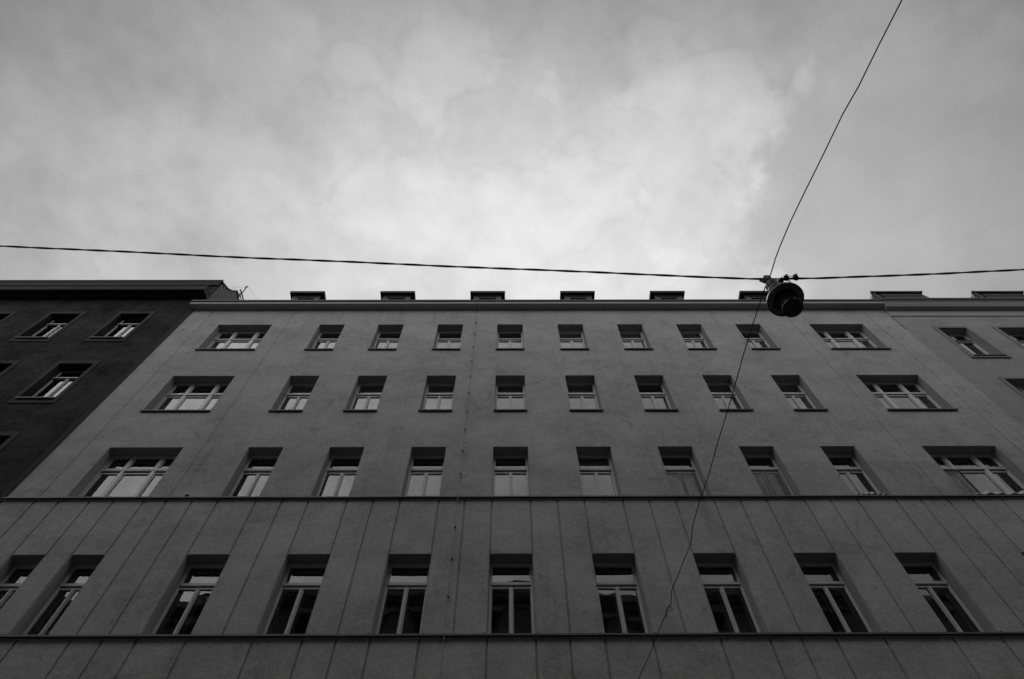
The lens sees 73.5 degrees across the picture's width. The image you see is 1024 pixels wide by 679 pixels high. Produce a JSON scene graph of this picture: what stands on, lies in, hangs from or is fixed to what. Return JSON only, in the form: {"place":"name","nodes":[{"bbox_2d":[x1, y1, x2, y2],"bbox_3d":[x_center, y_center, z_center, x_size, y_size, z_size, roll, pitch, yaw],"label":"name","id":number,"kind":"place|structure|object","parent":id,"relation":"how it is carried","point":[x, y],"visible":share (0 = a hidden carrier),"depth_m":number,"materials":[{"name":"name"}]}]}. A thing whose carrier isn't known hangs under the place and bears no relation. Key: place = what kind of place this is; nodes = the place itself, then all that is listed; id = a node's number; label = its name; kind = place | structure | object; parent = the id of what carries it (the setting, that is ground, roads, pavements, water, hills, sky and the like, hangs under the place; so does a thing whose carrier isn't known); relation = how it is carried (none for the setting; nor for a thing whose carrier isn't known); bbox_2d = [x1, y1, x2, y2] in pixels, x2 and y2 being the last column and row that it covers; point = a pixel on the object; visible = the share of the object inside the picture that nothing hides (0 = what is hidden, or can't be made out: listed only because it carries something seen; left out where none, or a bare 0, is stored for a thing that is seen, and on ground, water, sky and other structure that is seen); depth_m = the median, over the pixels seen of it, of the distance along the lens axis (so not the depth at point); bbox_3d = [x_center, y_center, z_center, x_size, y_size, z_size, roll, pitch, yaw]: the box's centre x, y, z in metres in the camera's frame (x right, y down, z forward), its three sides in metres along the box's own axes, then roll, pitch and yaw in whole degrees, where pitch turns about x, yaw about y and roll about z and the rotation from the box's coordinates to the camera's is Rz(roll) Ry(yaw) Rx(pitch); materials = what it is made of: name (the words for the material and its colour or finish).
{"place":"outdoors","nodes":[
{"label":"outdoors","id":0,"kind":"place"},
{"bbox_2d":[0,291,1023,678],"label":"apartment building","id":1,"kind":"structure","parent":0,"point":[398,485],"depth_m":16.03,"materials":[{"name":"paint"}]},
{"bbox_2d":[0,565,36,608],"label":"window","id":2,"kind":"structure","parent":1,"relation":"in","point":[7,585],"depth_m":14.23,"materials":[{"name":"paint"}]},
{"bbox_2d":[22,565,97,634],"bbox_3d":[-8.926,5.330,13.677,0.700,2.087,0.237,0,-64,0],"label":"window","id":3,"kind":"structure","parent":1,"relation":"in","point":[68,585],"depth_m":13.77,"materials":[{"name":"paint"}]},
{"bbox_2d":[78,456,176,496],"bbox_3d":[-9.534,3.604,17.147,1.920,2.045,0.237,0,-64,0],"label":"window","id":4,"kind":"structure","parent":1,"relation":"in","point":[128,461],"depth_m":17.43,"materials":[{"name":"paint"}]},
{"bbox_2d":[140,384,228,411],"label":"window","id":5,"kind":"structure","parent":1,"relation":"in","point":[214,388],"depth_m":20.77,"materials":[{"name":"glass"}]},
{"bbox_2d":[151,564,224,633],"bbox_3d":[-6.397,5.327,13.688,0.905,2.087,0.237,0,-64,0],"label":"window","id":6,"kind":"structure","parent":1,"relation":"in","point":[193,569],"depth_m":13.97,"materials":[{"name":"paint"}]},
{"bbox_2d":[195,332,266,349],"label":"window","id":7,"kind":"structure","parent":1,"relation":"in","point":[219,339],"depth_m":24.13,"materials":[{"name":"glass"}]},
{"bbox_2d":[229,456,278,495],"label":"window","id":8,"kind":"structure","parent":1,"relation":"in","point":[248,470],"depth_m":17.44,"materials":[{"name":"paint"}]},
{"bbox_2d":[268,383,315,411],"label":"window","id":9,"kind":"structure","parent":1,"relation":"in","point":[298,394],"depth_m":20.78,"materials":[{"name":"glass"}]},
{"bbox_2d":[262,564,326,633],"bbox_3d":[-4.286,5.325,13.698,0.905,2.087,0.237,0,-64,0],"label":"window","id":10,"kind":"structure","parent":1,"relation":"in","point":[293,569],"depth_m":13.99,"materials":[{"name":"paint"}]},
{"bbox_2d":[304,331,341,349],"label":"window","id":11,"kind":"structure","parent":1,"relation":"in","point":[323,334],"depth_m":24.16,"materials":[{"name":"paint"}]},
{"bbox_2d":[316,456,361,495],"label":"window","id":12,"kind":"structure","parent":1,"relation":"in","point":[333,460],"depth_m":17.45,"materials":[{"name":"paint"}]},
{"bbox_2d":[343,383,384,411],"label":"window","id":13,"kind":"structure","parent":1,"relation":"in","point":[368,395],"depth_m":20.79,"materials":[{"name":"glass"}]},
{"bbox_2d":[368,331,401,349],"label":"window","id":14,"kind":"structure","parent":1,"relation":"in","point":[382,334],"depth_m":24.17,"materials":[{"name":"paint"}]},
{"bbox_2d":[375,564,429,633],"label":"window","id":15,"kind":"structure","parent":1,"relation":"in","point":[406,587],"depth_m":14.04,"materials":[{"name":"paint"}]},
{"bbox_2d":[404,456,444,495],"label":"window","id":16,"kind":"structure","parent":1,"relation":"in","point":[425,488],"depth_m":17.43,"materials":[{"name":"paint"}]},
{"bbox_2d":[418,383,454,410],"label":"window","id":17,"kind":"structure","parent":1,"relation":"in","point":[439,397],"depth_m":20.80,"materials":[{"name":"glass"}]},
{"bbox_2d":[432,331,461,349],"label":"window","id":18,"kind":"structure","parent":1,"relation":"in","point":[442,334],"depth_m":24.18,"materials":[{"name":"paint"}]},
{"bbox_2d":[493,383,526,410],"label":"window","id":19,"kind":"structure","parent":1,"relation":"in","point":[510,391],"depth_m":20.82,"materials":[{"name":"glass"}]},
{"bbox_2d":[496,331,524,349],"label":"window","id":20,"kind":"structure","parent":1,"relation":"in","point":[503,337],"depth_m":24.29,"materials":[{"name":"paint"}]},
{"bbox_2d":[492,455,528,495],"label":"window","id":21,"kind":"structure","parent":1,"relation":"in","point":[510,488],"depth_m":17.42,"materials":[{"name":"paint"}]},
{"bbox_2d":[488,563,534,632],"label":"window","id":22,"kind":"structure","parent":1,"relation":"in","point":[495,568],"depth_m":14.05,"materials":[{"name":"paint"}]},
{"bbox_2d":[559,331,588,349],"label":"window","id":23,"kind":"structure","parent":1,"relation":"in","point":[569,340],"depth_m":24.29,"materials":[{"name":"glass"}]},
{"bbox_2d":[566,383,603,410],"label":"window","id":24,"kind":"structure","parent":1,"relation":"in","point":[582,393],"depth_m":20.90,"materials":[{"name":"glass"}]},
{"bbox_2d":[577,455,618,495],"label":"window","id":25,"kind":"structure","parent":1,"relation":"in","point":[599,467],"depth_m":17.58,"materials":[{"name":"paint"}]},
{"bbox_2d":[593,563,648,632],"bbox_3d":[2.147,5.317,13.727,0.905,2.087,0.237,0,-64,0],"label":"window","id":26,"kind":"structure","parent":1,"relation":"in","point":[599,568],"depth_m":14.06,"materials":[{"name":"paint"}]},
{"bbox_2d":[619,331,653,349],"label":"window","id":27,"kind":"structure","parent":1,"relation":"in","point":[633,339],"depth_m":24.25,"materials":[{"name":"glass"}]},
{"bbox_2d":[636,383,678,410],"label":"window","id":28,"kind":"structure","parent":1,"relation":"in","point":[641,386],"depth_m":20.83,"materials":[{"name":"glass"}]},
{"bbox_2d":[660,455,705,494],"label":"window","id":29,"kind":"structure","parent":1,"relation":"in","point":[691,470],"depth_m":17.42,"materials":[{"name":"glass"}]},
{"bbox_2d":[680,331,716,349],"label":"window","id":30,"kind":"structure","parent":1,"relation":"in","point":[694,340],"depth_m":24.23,"materials":[{"name":"glass"}]},
{"bbox_2d":[638,288,764,678],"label":"span wire","id":31,"kind":"object","parent":1,"relation":"attached to","point":[669,606],"visible":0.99,"depth_m":9.54,"materials":[{"name":"metal"}]},
{"bbox_2d":[696,563,760,632],"bbox_3d":[4.285,5.315,13.737,0.905,2.087,0.237,0,-64,0],"label":"window","id":32,"kind":"structure","parent":1,"relation":"in","point":[703,568],"depth_m":14.04,"materials":[{"name":"paint"}]},
{"bbox_2d":[706,383,753,410],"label":"window","id":33,"kind":"structure","parent":1,"relation":"in","point":[720,392],"depth_m":20.86,"materials":[{"name":"glass"}]},
{"bbox_2d":[740,331,780,349],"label":"window","id":34,"kind":"structure","parent":1,"relation":"in","point":[755,338],"depth_m":24.22,"materials":[{"name":"glass"}]},
{"bbox_2d":[743,455,793,494],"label":"window","id":35,"kind":"structure","parent":1,"relation":"in","point":[773,470],"depth_m":17.39,"materials":[{"name":"glass"}]},
{"bbox_2d":[776,383,828,410],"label":"window","id":36,"kind":"structure","parent":1,"relation":"in","point":[793,392],"depth_m":20.85,"materials":[{"name":"glass"}]},
{"bbox_2d":[798,563,872,631],"bbox_3d":[6.414,5.312,13.747,0.905,2.087,0.237,0,-64,0],"label":"window","id":37,"kind":"structure","parent":1,"relation":"in","point":[838,583],"depth_m":14.02,"materials":[{"name":"paint"}]},
{"bbox_2d":[816,331,890,349],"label":"window","id":38,"kind":"structure","parent":1,"relation":"in","point":[834,337],"depth_m":24.24,"materials":[{"name":"glass"}]},
{"bbox_2d":[826,455,880,494],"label":"window","id":39,"kind":"structure","parent":1,"relation":"in","point":[855,468],"depth_m":17.50,"materials":[{"name":"paint"}]},
{"bbox_2d":[856,492,890,494],"bbox_3d":[8.485,3.699,16.254,0.864,0.198,0.239,0,-64,0],"label":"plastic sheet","id":40,"kind":"object","parent":1,"relation":"on","point":[869,493],"visible":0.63,"depth_m":16.20,"materials":[{"name":"grey plastic"}]},
{"bbox_2d":[864,382,957,410],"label":"window","id":41,"kind":"structure","parent":1,"relation":"in","point":[918,392],"depth_m":20.86,"materials":[{"name":"glass"}]},
{"bbox_2d":[900,562,984,631],"bbox_3d":[8.546,5.310,13.757,0.905,2.087,0.237,0,-64,0],"label":"window","id":42,"kind":"structure","parent":1,"relation":"in","point":[940,582],"depth_m":13.95,"materials":[{"name":"paint"}]},
{"bbox_2d":[930,454,1023,494],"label":"window","id":43,"kind":"structure","parent":1,"relation":"in","point":[996,467],"depth_m":17.52,"materials":[{"name":"glass"}]},
{"bbox_2d":[974,490,1023,494],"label":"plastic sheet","id":44,"kind":"object","parent":1,"relation":"on","point":[986,492],"visible":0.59,"depth_m":16.26,"materials":[{"name":"grey plastic"}]},
{"bbox_2d":[0,0,1023,299],"label":"sky","id":45,"kind":"structure","parent":0,"point":[672,137],"materials":[{"name":"grey"}]},
{"bbox_2d":[869,291,1023,426],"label":"neighbour building","id":46,"kind":"structure","parent":0,"point":[976,339],"depth_m":24.34,"materials":[{"name":"paint"}]},
{"bbox_2d":[869,291,928,298],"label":"roof window","id":47,"kind":"structure","parent":46,"relation":"in","point":[874,294],"depth_m":28.17,"materials":[{"name":"metal"}]},
{"bbox_2d":[948,335,1006,355],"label":"window","id":48,"kind":"structure","parent":46,"relation":"in","point":[967,342],"depth_m":23.82,"materials":[{"name":"glass"}]},
{"bbox_2d":[971,291,1023,297],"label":"roof window","id":49,"kind":"structure","parent":46,"relation":"in","point":[975,294],"depth_m":28.18,"materials":[{"name":"metal"}]},
{"bbox_2d":[1009,335,1023,344],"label":"window","id":50,"kind":"structure","parent":46,"relation":"in","point":[1020,341],"depth_m":24.37,"materials":[{"name":"paint"}]},
{"bbox_2d":[1015,387,1023,393],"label":"window","id":51,"kind":"structure","parent":46,"relation":"in","point":[1021,389],"depth_m":21.16,"materials":[{"name":"paint"}]},
{"label":"ground","id":52,"kind":"structure","parent":0,"visible":0},
{"bbox_2d":[0,280,239,502],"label":"dark building","id":53,"kind":"structure","parent":52,"relation":"on","point":[74,354],"depth_m":23.21,"materials":[{"name":"grey paint"}]},
{"bbox_2d":[14,319,72,337],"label":"window","id":54,"kind":"structure","parent":53,"relation":"in","point":[50,324],"depth_m":24.95,"materials":[{"name":"grey glass"}]},
{"bbox_2d":[15,371,84,398],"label":"window","id":55,"kind":"structure","parent":53,"relation":"in","point":[56,378],"depth_m":21.29,"materials":[{"name":"grey glass"}]},
{"bbox_2d":[90,319,143,337],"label":"window","id":56,"kind":"structure","parent":53,"relation":"in","point":[121,324],"depth_m":25.06,"materials":[{"name":"grey glass"}]},
{"bbox_3d":[18.410,-14.306,7.248,31.080,28.850,11.400,0,-64,0],"label":"opposite building","id":57,"kind":"object","parent":52,"relation":"on","visible":0},
{"bbox_2d":[769,0,901,276],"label":"span wire","id":58,"kind":"object","parent":57,"relation":"attached to","point":[833,134],"visible":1,"depth_m":7.63,"materials":[{"name":"metal"}]},
{"bbox_2d":[759,275,803,316],"bbox_3d":[3.147,-0.555,8.084,0.421,0.918,0.421,0,-64,0],"label":"hanging street lamp","id":59,"kind":"object","parent":58,"relation":"hanging from","point":[784,299],"visible":1,"depth_m":7.83,"materials":[{"name":"metal"}]},
{"bbox_2d":[0,245,1023,282],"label":"overhead cable","id":60,"kind":"object","parent":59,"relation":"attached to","point":[794,277],"visible":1,"depth_m":8.76,"materials":[{"name":"metal"}]}
]}

